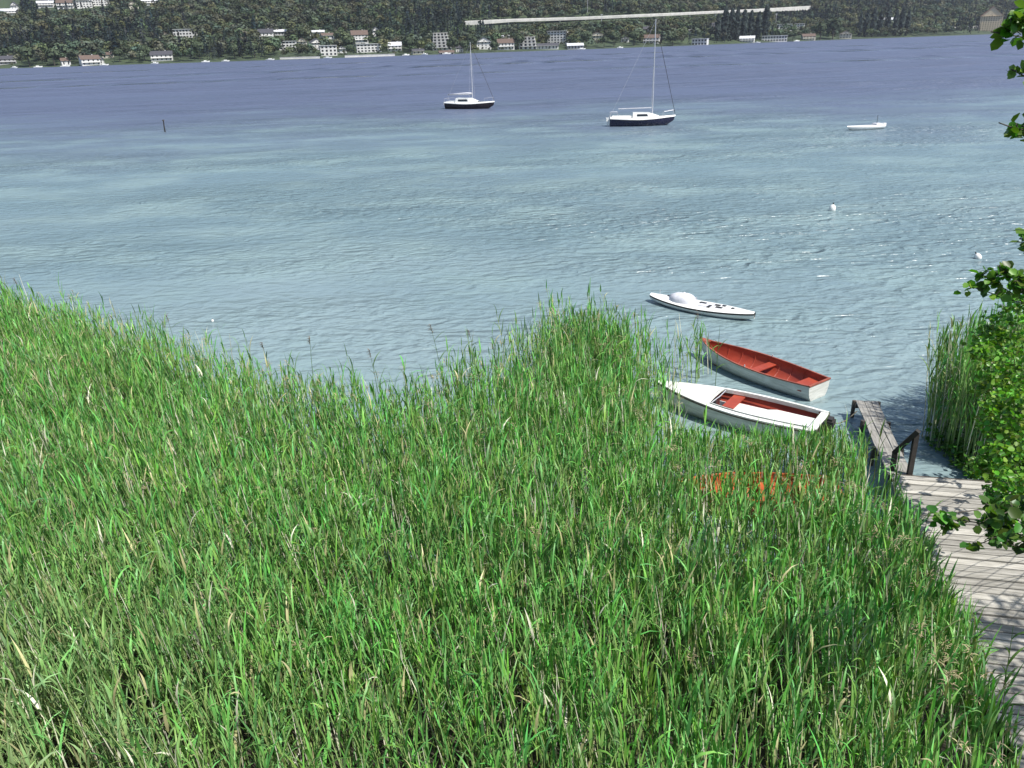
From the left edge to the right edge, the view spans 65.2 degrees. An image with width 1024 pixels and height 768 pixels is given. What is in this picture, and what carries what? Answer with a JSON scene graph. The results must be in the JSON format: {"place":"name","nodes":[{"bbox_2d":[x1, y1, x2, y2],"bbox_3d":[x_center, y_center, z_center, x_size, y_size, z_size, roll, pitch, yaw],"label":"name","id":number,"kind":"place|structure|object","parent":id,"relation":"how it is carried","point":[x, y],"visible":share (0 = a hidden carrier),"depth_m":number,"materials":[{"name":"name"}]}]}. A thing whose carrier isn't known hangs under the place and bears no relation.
{"place":"outdoors","nodes":[
{"label":"outdoors","id":0,"kind":"place"},
{"bbox_2d":[0,0,1020,68],"bbox_3d":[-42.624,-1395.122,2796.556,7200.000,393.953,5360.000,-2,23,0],"label":"hillside","id":1,"kind":"structure","parent":0,"point":[275,55],"depth_m":954.93,"materials":[{"name":"green plant"}]},
{"bbox_2d":[0,55,15,64],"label":"house","id":2,"kind":"structure","parent":1,"relation":"on","point":[5,60],"depth_m":779.41,"materials":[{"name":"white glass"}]},
{"bbox_2d":[0,8,17,14],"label":"house","id":3,"kind":"structure","parent":1,"relation":"on","point":[12,10],"depth_m":1046.49,"materials":[{"name":"white glass"}]},
{"bbox_2d":[18,46,35,66],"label":"broadleaf tree","id":4,"kind":"object","parent":1,"relation":"on","point":[25,51],"visible":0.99,"depth_m":752.84,"materials":[{"name":"green plant"}]},
{"bbox_2d":[36,0,54,7],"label":"house","id":5,"kind":"structure","parent":1,"relation":"on","point":[48,4],"depth_m":1077.67,"materials":[{"name":"white glass"}]},
{"bbox_2d":[45,48,59,65],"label":"broadleaf tree","id":6,"kind":"object","parent":1,"relation":"on","point":[53,53],"visible":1,"depth_m":757.70,"materials":[{"name":"green plant"}]},
{"bbox_2d":[59,57,70,65],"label":"house","id":7,"kind":"structure","parent":1,"relation":"on","point":[65,61],"depth_m":765.20,"materials":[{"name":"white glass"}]},
{"bbox_2d":[55,0,75,8],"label":"house","id":8,"kind":"structure","parent":1,"relation":"on","point":[70,3],"depth_m":1072.33,"materials":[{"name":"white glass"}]},
{"bbox_2d":[76,1,92,8],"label":"house","id":9,"kind":"structure","parent":1,"relation":"on","point":[86,4],"depth_m":1076.20,"materials":[{"name":"white glass"}]},
{"bbox_2d":[78,54,100,65],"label":"house","id":10,"kind":"structure","parent":1,"relation":"on","point":[87,60],"depth_m":759.61,"materials":[{"name":"white glass"}]},
{"bbox_2d":[89,0,108,5],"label":"house","id":11,"kind":"structure","parent":1,"relation":"on","point":[97,2],"depth_m":1089.62,"materials":[{"name":"white glass"}]},
{"bbox_2d":[111,48,122,60],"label":"broadleaf tree","id":12,"kind":"object","parent":1,"relation":"on","point":[118,52],"visible":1,"depth_m":773.66,"materials":[{"name":"green plant"}]},
{"bbox_2d":[137,44,151,60],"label":"broadleaf tree","id":13,"kind":"object","parent":1,"relation":"on","point":[144,47],"visible":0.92,"depth_m":776.41,"materials":[{"name":"green plant"}]},
{"bbox_2d":[149,50,172,61],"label":"house","id":14,"kind":"structure","parent":1,"relation":"on","point":[165,55],"depth_m":778.73,"materials":[{"name":"white glass"}]},
{"bbox_2d":[171,29,197,38],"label":"house","id":15,"kind":"structure","parent":1,"relation":"on","point":[185,32],"depth_m":908.47,"materials":[{"name":"white glass"}]},
{"bbox_2d":[191,41,203,58],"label":"broadleaf tree","id":16,"kind":"object","parent":1,"relation":"on","point":[197,45],"visible":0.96,"depth_m":782.18,"materials":[{"name":"green plant"}]},
{"bbox_2d":[211,32,222,39],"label":"broadleaf tree","id":17,"kind":"object","parent":1,"relation":"on","point":[217,35],"visible":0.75,"depth_m":856.81,"materials":[{"name":"green plant"}]},
{"bbox_2d":[227,43,238,58],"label":"broadleaf tree","id":18,"kind":"object","parent":1,"relation":"on","point":[234,47],"visible":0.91,"depth_m":778.32,"materials":[{"name":"green plant"}]},
{"bbox_2d":[244,41,258,57],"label":"broadleaf tree","id":19,"kind":"object","parent":1,"relation":"on","point":[254,45],"visible":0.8,"depth_m":784.60,"materials":[{"name":"green plant"}]},
{"bbox_2d":[257,29,273,38],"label":"house","id":20,"kind":"structure","parent":1,"relation":"on","point":[268,32],"depth_m":897.91,"materials":[{"name":"grey glass"}]},
{"bbox_2d":[273,29,286,35],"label":"house","id":21,"kind":"structure","parent":1,"relation":"on","point":[279,32],"depth_m":923.50,"materials":[{"name":"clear glass"}]},
{"bbox_2d":[280,41,295,49],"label":"house","id":22,"kind":"structure","parent":1,"relation":"on","point":[287,43],"depth_m":853.96,"materials":[{"name":"white glass"}]},
{"bbox_2d":[280,56,319,58],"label":"quay wall","id":23,"kind":"structure","parent":1,"relation":"on","point":[313,57],"depth_m":777.51,"materials":[{"name":"concrete"}]},
{"bbox_2d":[296,38,307,44],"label":"house","id":24,"kind":"structure","parent":1,"relation":"on","point":[301,41],"depth_m":874.51,"materials":[{"name":"glass"}]},
{"bbox_2d":[308,38,319,49],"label":"house","id":25,"kind":"structure","parent":1,"relation":"on","point":[314,41],"depth_m":860.16,"materials":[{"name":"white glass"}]},
{"bbox_2d":[320,33,333,38],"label":"house","id":26,"kind":"structure","parent":1,"relation":"on","point":[330,35],"depth_m":906.46,"materials":[{"name":"glass"}]},
{"bbox_2d":[319,45,336,55],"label":"house","id":27,"kind":"structure","parent":1,"relation":"on","point":[328,50],"depth_m":805.35,"materials":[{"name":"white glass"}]},
{"bbox_2d":[343,37,354,45],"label":"broadleaf tree","id":28,"kind":"object","parent":1,"relation":"on","point":[347,41],"visible":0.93,"depth_m":845.24,"materials":[{"name":"green plant"}]},
{"bbox_2d":[350,30,368,43],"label":"house","id":29,"kind":"structure","parent":1,"relation":"on","point":[359,35],"depth_m":894.84,"materials":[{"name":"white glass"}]},
{"bbox_2d":[355,43,381,52],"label":"house","id":30,"kind":"structure","parent":1,"relation":"on","point":[363,48],"depth_m":841.51,"materials":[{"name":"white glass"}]},
{"bbox_2d":[345,54,394,57],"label":"quay wall","id":31,"kind":"structure","parent":1,"relation":"on","point":[370,55],"depth_m":789.36,"materials":[{"name":"concrete"}]},
{"bbox_2d":[375,29,385,36],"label":"broadleaf tree","id":32,"kind":"object","parent":1,"relation":"on","point":[379,32],"visible":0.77,"depth_m":899.16,"materials":[{"name":"green plant"}]},
{"bbox_2d":[387,42,401,50],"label":"house","id":33,"kind":"structure","parent":1,"relation":"on","point":[397,45],"depth_m":847.69,"materials":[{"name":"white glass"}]},
{"bbox_2d":[401,35,415,54],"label":"broadleaf tree","id":34,"kind":"object","parent":1,"relation":"on","point":[410,40],"visible":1,"depth_m":802.75,"materials":[{"name":"green plant"}]},
{"bbox_2d":[411,48,424,53],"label":"house","id":35,"kind":"structure","parent":1,"relation":"on","point":[417,51],"depth_m":817.72,"materials":[{"name":"grey glass"}]},
{"bbox_2d":[432,33,451,50],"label":"house","id":36,"kind":"structure","parent":1,"relation":"on","point":[440,40],"depth_m":860.29,"materials":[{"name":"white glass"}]},
{"bbox_2d":[446,37,458,49],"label":"broadleaf tree","id":37,"kind":"object","parent":1,"relation":"on","point":[451,41],"visible":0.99,"depth_m":821.34,"materials":[{"name":"green plant"}]},
{"bbox_2d":[476,37,491,48],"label":"house","id":38,"kind":"structure","parent":1,"relation":"on","point":[484,42],"depth_m":865.22,"materials":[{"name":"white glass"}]},
{"bbox_2d":[497,38,514,49],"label":"house","id":39,"kind":"structure","parent":1,"relation":"on","point":[507,44],"depth_m":862.67,"materials":[{"name":"white glass"}]},
{"bbox_2d":[0,0,1021,64],"bbox_3d":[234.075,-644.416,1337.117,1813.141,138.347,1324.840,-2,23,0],"label":"wood","id":40,"kind":"object","parent":1,"relation":"on","point":[241,33],"visible":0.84,"depth_m":975.19,"materials":[{"name":"green plant"}]},
{"bbox_2d":[513,33,524,48],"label":"broadleaf tree","id":41,"kind":"object","parent":1,"relation":"on","point":[519,38],"visible":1,"depth_m":861.29,"materials":[{"name":"green plant"}]},
{"bbox_2d":[518,37,536,48],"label":"house","id":42,"kind":"structure","parent":1,"relation":"on","point":[527,42],"depth_m":871.39,"materials":[{"name":"white glass"}]},
{"bbox_2d":[537,42,558,48],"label":"house","id":43,"kind":"structure","parent":1,"relation":"on","point":[552,45],"depth_m":873.07,"materials":[{"name":"grey glass"}]},
{"bbox_2d":[547,30,567,43],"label":"house","id":44,"kind":"structure","parent":1,"relation":"on","point":[559,37],"depth_m":922.27,"materials":[{"name":"grey glass"}]},
{"bbox_2d":[566,43,583,48],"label":"house","id":45,"kind":"structure","parent":1,"relation":"on","point":[574,45],"depth_m":873.53,"materials":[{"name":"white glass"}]},
{"bbox_2d":[580,30,592,39],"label":"broadleaf tree","id":46,"kind":"object","parent":1,"relation":"on","point":[587,35],"visible":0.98,"depth_m":886.96,"materials":[{"name":"green plant"}]},
{"bbox_2d":[592,32,603,40],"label":"house","id":47,"kind":"structure","parent":1,"relation":"on","point":[595,35],"depth_m":958.95,"materials":[{"name":"white glass"}]},
{"bbox_2d":[609,32,619,40],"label":"broadleaf tree","id":48,"kind":"object","parent":1,"relation":"on","point":[613,36],"visible":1,"depth_m":897.84,"materials":[{"name":"green plant"}]},
{"bbox_2d":[629,31,639,38],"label":"broadleaf tree","id":49,"kind":"object","parent":1,"relation":"on","point":[634,34],"visible":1,"depth_m":911.57,"materials":[{"name":"green plant"}]},
{"bbox_2d":[465,6,812,24],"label":"road bridge","id":50,"kind":"structure","parent":1,"relation":"on","point":[560,19],"depth_m":1088.89,"materials":[{"name":"concrete"}]},
{"bbox_2d":[643,34,660,43],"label":"house","id":51,"kind":"structure","parent":1,"relation":"on","point":[650,38],"depth_m":947.34,"materials":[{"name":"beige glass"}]},
{"bbox_2d":[667,33,677,45],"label":"broadleaf tree","id":52,"kind":"object","parent":1,"relation":"on","point":[671,36],"visible":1,"depth_m":914.45,"materials":[{"name":"green plant"}]},
{"bbox_2d":[692,38,708,44],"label":"house","id":53,"kind":"structure","parent":1,"relation":"on","point":[702,41],"depth_m":939.31,"materials":[{"name":"white glass"}]},
{"bbox_2d":[714,14,721,40],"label":"poplar tree","id":54,"kind":"object","parent":1,"relation":"on","point":[717,27],"visible":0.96,"depth_m":981.32,"materials":[{"name":"green plant"}]},
{"bbox_2d":[721,6,729,40],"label":"poplar tree","id":55,"kind":"object","parent":1,"relation":"on","point":[725,21],"visible":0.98,"depth_m":987.19,"materials":[{"name":"green plant"}]},
{"bbox_2d":[727,7,736,39],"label":"poplar tree","id":56,"kind":"object","parent":1,"relation":"on","point":[732,17],"visible":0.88,"depth_m":993.93,"materials":[{"name":"green plant"}]},
{"bbox_2d":[733,8,741,39],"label":"poplar tree","id":57,"kind":"object","parent":1,"relation":"on","point":[738,18],"visible":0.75,"depth_m":1001.27,"materials":[{"name":"green plant"}]},
{"bbox_2d":[740,10,747,35],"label":"poplar tree","id":58,"kind":"object","parent":1,"relation":"on","point":[744,23],"visible":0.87,"depth_m":1008.55,"materials":[{"name":"green plant"}]},
{"bbox_2d":[739,35,754,42],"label":"house","id":59,"kind":"structure","parent":1,"relation":"on","point":[750,39],"depth_m":999.90,"materials":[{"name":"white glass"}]},
{"bbox_2d":[747,10,755,35],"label":"poplar tree","id":60,"kind":"object","parent":1,"relation":"on","point":[751,20],"visible":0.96,"depth_m":1017.33,"materials":[{"name":"green plant"}]},
{"bbox_2d":[755,11,762,39],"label":"poplar tree","id":61,"kind":"object","parent":1,"relation":"on","point":[758,21],"visible":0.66,"depth_m":1026.08,"materials":[{"name":"green plant"}]},
{"bbox_2d":[761,3,770,35],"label":"poplar tree","id":62,"kind":"object","parent":1,"relation":"on","point":[766,17],"visible":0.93,"depth_m":1036.21,"materials":[{"name":"green plant"}]},
{"bbox_2d":[762,35,786,41],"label":"house","id":63,"kind":"structure","parent":1,"relation":"on","point":[779,38],"depth_m":1023.14,"materials":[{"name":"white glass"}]},
{"bbox_2d":[772,23,804,30],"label":"house","id":64,"kind":"structure","parent":1,"relation":"on","point":[797,25],"depth_m":1179.81,"materials":[{"name":"grey glass"}]},
{"bbox_2d":[801,33,815,40],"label":"house","id":65,"kind":"structure","parent":1,"relation":"on","point":[812,36],"depth_m":1066.24,"materials":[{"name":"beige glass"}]},
{"bbox_2d":[814,22,828,39],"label":"broadleaf tree","id":66,"kind":"object","parent":1,"relation":"on","point":[821,26],"visible":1,"depth_m":1070.19,"materials":[{"name":"green plant"}]},
{"bbox_2d":[824,17,841,39],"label":"broadleaf tree","id":67,"kind":"object","parent":1,"relation":"on","point":[833,24],"visible":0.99,"depth_m":1082.16,"materials":[{"name":"green plant"}]},
{"bbox_2d":[839,31,851,38],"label":"house","id":68,"kind":"structure","parent":1,"relation":"on","point":[845,35],"depth_m":1105.97,"materials":[{"name":"grey glass"}]},
{"bbox_2d":[857,12,863,36],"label":"poplar tree","id":69,"kind":"object","parent":1,"relation":"on","point":[861,20],"visible":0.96,"depth_m":1131.36,"materials":[{"name":"green plant"}]},
{"bbox_2d":[863,9,870,36],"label":"poplar tree","id":70,"kind":"object","parent":1,"relation":"on","point":[867,20],"visible":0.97,"depth_m":1135.85,"materials":[{"name":"green plant"}]},
{"bbox_2d":[870,7,878,36],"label":"poplar tree","id":71,"kind":"object","parent":1,"relation":"on","point":[874,16],"visible":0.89,"depth_m":1140.70,"materials":[{"name":"green plant"}]},
{"bbox_2d":[876,9,883,35],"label":"poplar tree","id":72,"kind":"object","parent":1,"relation":"on","point":[880,20],"visible":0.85,"depth_m":1148.88,"materials":[{"name":"green plant"}]},
{"bbox_2d":[884,7,892,35],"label":"poplar tree","id":73,"kind":"object","parent":1,"relation":"on","point":[889,14],"visible":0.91,"depth_m":1152.48,"materials":[{"name":"green plant"}]},
{"bbox_2d":[893,9,899,35],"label":"poplar tree","id":74,"kind":"object","parent":1,"relation":"on","point":[896,21],"visible":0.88,"depth_m":1159.08,"materials":[{"name":"green plant"}]},
{"bbox_2d":[898,7,906,35],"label":"poplar tree","id":75,"kind":"object","parent":1,"relation":"on","point":[902,16],"visible":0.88,"depth_m":1163.96,"materials":[{"name":"green plant"}]},
{"bbox_2d":[904,10,911,35],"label":"poplar tree","id":76,"kind":"object","parent":1,"relation":"on","point":[907,21],"visible":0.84,"depth_m":1168.60,"materials":[{"name":"green plant"}]},
{"bbox_2d":[979,7,1003,30],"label":"house","id":77,"kind":"structure","parent":1,"relation":"on","point":[991,19],"depth_m":1276.94,"materials":[{"name":"beige glass"}]},
{"bbox_2d":[0,273,1023,767],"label":"shore ground","id":78,"kind":"structure","parent":0,"point":[762,757],"depth_m":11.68,"materials":[{"name":"green plant"}]},
{"bbox_2d":[917,300,1023,474],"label":"reed stand","id":79,"kind":"object","parent":78,"relation":"on","point":[955,388],"visible":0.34,"depth_m":18.62,"materials":[{"name":"green plant"}]},
{"bbox_2d":[925,423,1023,480],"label":"waterside plants","id":80,"kind":"object","parent":78,"relation":"on","point":[960,452],"visible":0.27,"depth_m":18.41,"materials":[{"name":"green plant"}]},
{"bbox_2d":[926,494,1023,554],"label":"elder shrub","id":81,"kind":"object","parent":78,"relation":"on","point":[996,522],"visible":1,"depth_m":8.95,"materials":[{"name":"green plant"}]},
{"bbox_2d":[953,0,1023,305],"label":"alder tree","id":82,"kind":"object","parent":78,"relation":"on","point":[1013,24],"visible":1,"depth_m":8.07,"materials":[{"name":"green plant"}]},
{"bbox_2d":[961,281,1023,522],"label":"willow bush","id":83,"kind":"object","parent":78,"relation":"on","point":[995,353],"visible":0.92,"depth_m":14.05,"materials":[{"name":"green plant"}]},
{"bbox_2d":[0,33,1023,642],"bbox_3d":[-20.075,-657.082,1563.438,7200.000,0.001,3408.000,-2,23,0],"label":"lake water","id":84,"kind":"structure","parent":0,"point":[390,209],"depth_m":49.64,"materials":[{"name":"blue liquid"}]},
{"bbox_2d":[367,349,390,421],"bbox_3d":[-3.377,0.300,20.167,0.737,2.602,0.222,-10,24,-18],"label":"reed stalk","id":85,"kind":"object","parent":84,"relation":"in","point":[374,373],"visible":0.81,"depth_m":19.82,"materials":[{"name":"green plant"}]},
{"bbox_2d":[427,324,446,403],"bbox_3d":[-1.978,-0.419,21.759,0.545,2.596,0.204,-7,24,-13],"label":"reed stalk","id":86,"kind":"object","parent":84,"relation":"in","point":[437,355],"visible":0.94,"depth_m":21.61,"materials":[{"name":"green plant"}]},
{"bbox_2d":[443,43,494,108],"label":"sailing boat","id":87,"kind":"object","parent":84,"relation":"on","point":[465,103],"visible":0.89,"depth_m":122.32,"materials":[{"name":"white paint"}]},
{"bbox_2d":[606,19,674,126],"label":"sailing boat","id":88,"kind":"object","parent":84,"relation":"on","point":[642,119],"visible":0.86,"depth_m":90.95,"materials":[{"name":"blue paint"}]},
{"bbox_2d":[690,312,703,380],"bbox_3d":[5.078,-0.717,21.805,0.559,2.711,0.718,3,24,11],"label":"reed stalk","id":89,"kind":"object","parent":84,"relation":"in","point":[697,345],"visible":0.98,"depth_m":21.76,"materials":[{"name":"green plant"}]},
{"bbox_2d":[650,292,755,318],"bbox_3d":[6.867,-2.897,29.106,4.150,0.646,1.082,17,29,37],"label":"covered dinghy","id":90,"kind":"object","parent":84,"relation":"on","point":[684,300],"visible":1,"depth_m":28.91,"materials":[{"name":"white plastic"}]},
{"bbox_2d":[712,329,728,385],"bbox_3d":[5.699,-0.639,22.355,0.574,2.102,0.471,9,26,24],"label":"reed stalk","id":91,"kind":"object","parent":84,"relation":"in","point":[717,356],"visible":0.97,"depth_m":22.38,"materials":[{"name":"green plant"}]},
{"bbox_2d":[656,380,835,441],"bbox_3d":[5.856,0.758,20.717,4.750,0.911,1.560,14,28,33],"label":"open motorboat","id":92,"kind":"object","parent":84,"relation":"on","point":[726,406],"visible":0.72,"depth_m":20.49,"materials":[{"name":"red paint"}]},
{"bbox_2d":[679,472,843,517],"bbox_3d":[5.096,2.358,16.784,3.377,0.859,1.224,0,23,5],"label":"rowing boat","id":93,"kind":"object","parent":84,"relation":"on","point":[762,488],"visible":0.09,"depth_m":17.09,"materials":[{"name":"orange paint"}]},
{"bbox_2d":[699,337,830,400],"bbox_3d":[7.121,-0.493,23.426,1.304,0.773,4.327,-17,27,-32],"label":"rowing boat","id":94,"kind":"object","parent":84,"relation":"on","point":[776,374],"visible":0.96,"depth_m":23.16,"materials":[{"name":"red paint"}]},
{"bbox_2d":[665,417,866,490],"bbox_3d":[5.306,1.327,17.675,4.822,2.084,2.726,6,24,18],"label":"reed fringe","id":95,"kind":"object","parent":84,"relation":"in","point":[752,446],"visible":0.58,"depth_m":17.37,"materials":[{"name":"green plant"}]},
{"bbox_2d":[654,314,897,529],"bbox_3d":[5.827,0.487,19.328,2.557,2.302,9.188,-7,24,-12],"label":"reed fringe","id":96,"kind":"object","parent":84,"relation":"in","point":[862,466],"visible":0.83,"depth_m":16.66,"materials":[{"name":"green plant"}]},
{"bbox_2d":[689,428,870,536],"bbox_3d":[5.160,2.025,15.654,3.576,2.396,1.615,-2,23,0],"label":"reed fringe","id":97,"kind":"object","parent":84,"relation":"in","point":[758,461],"visible":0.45,"depth_m":15.47,"materials":[{"name":"green plant"}]},
{"bbox_2d":[847,117,886,129],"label":"motor dinghy","id":98,"kind":"object","parent":84,"relation":"on","point":[872,126],"visible":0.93,"depth_m":81.43,"materials":[{"name":"plastic"}]},
{"bbox_2d":[850,400,907,475],"bbox_3d":[8.727,1.951,19.163,0.685,1.676,3.919,3,24,12],"label":"gangplank","id":99,"kind":"object","parent":84,"relation":"in","point":[871,412],"visible":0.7,"depth_m":19.03,"materials":[{"name":"grey wood"}]},
{"bbox_2d":[888,428,920,480],"bbox_3d":[8.343,1.529,17.036,0.477,1.346,0.135,16,29,36],"label":"handrail","id":100,"kind":"object","parent":99,"relation":"attached to","point":[914,436],"visible":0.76,"depth_m":16.91,"materials":[{"name":"wood"}]},
{"bbox_2d":[909,500,942,559],"bbox_3d":[7.007,2.989,13.641,0.592,2.200,0.467,-8,24,-14],"label":"reed stalk","id":101,"kind":"object","parent":84,"relation":"in","point":[929,514],"visible":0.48,"depth_m":13.33,"materials":[{"name":"green plant"}]},
{"bbox_2d":[891,474,1023,767],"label":"jetty","id":102,"kind":"object","parent":84,"relation":"in","point":[993,576],"visible":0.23,"depth_m":13.86,"materials":[{"name":"grey wood"}]},
{"bbox_2d":[944,632,995,713],"bbox_3d":[6.113,4.218,10.955,0.563,2.100,0.353,-2,23,0],"label":"reed stalk","id":103,"kind":"object","parent":84,"relation":"in","point":[971,661],"visible":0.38,"depth_m":10.73,"materials":[{"name":"green plant"}]},
{"bbox_2d":[990,626,1023,718],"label":"reed stalk","id":104,"kind":"object","parent":84,"relation":"in","point":[1010,660],"visible":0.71,"depth_m":10.55,"materials":[{"name":"green plant"}]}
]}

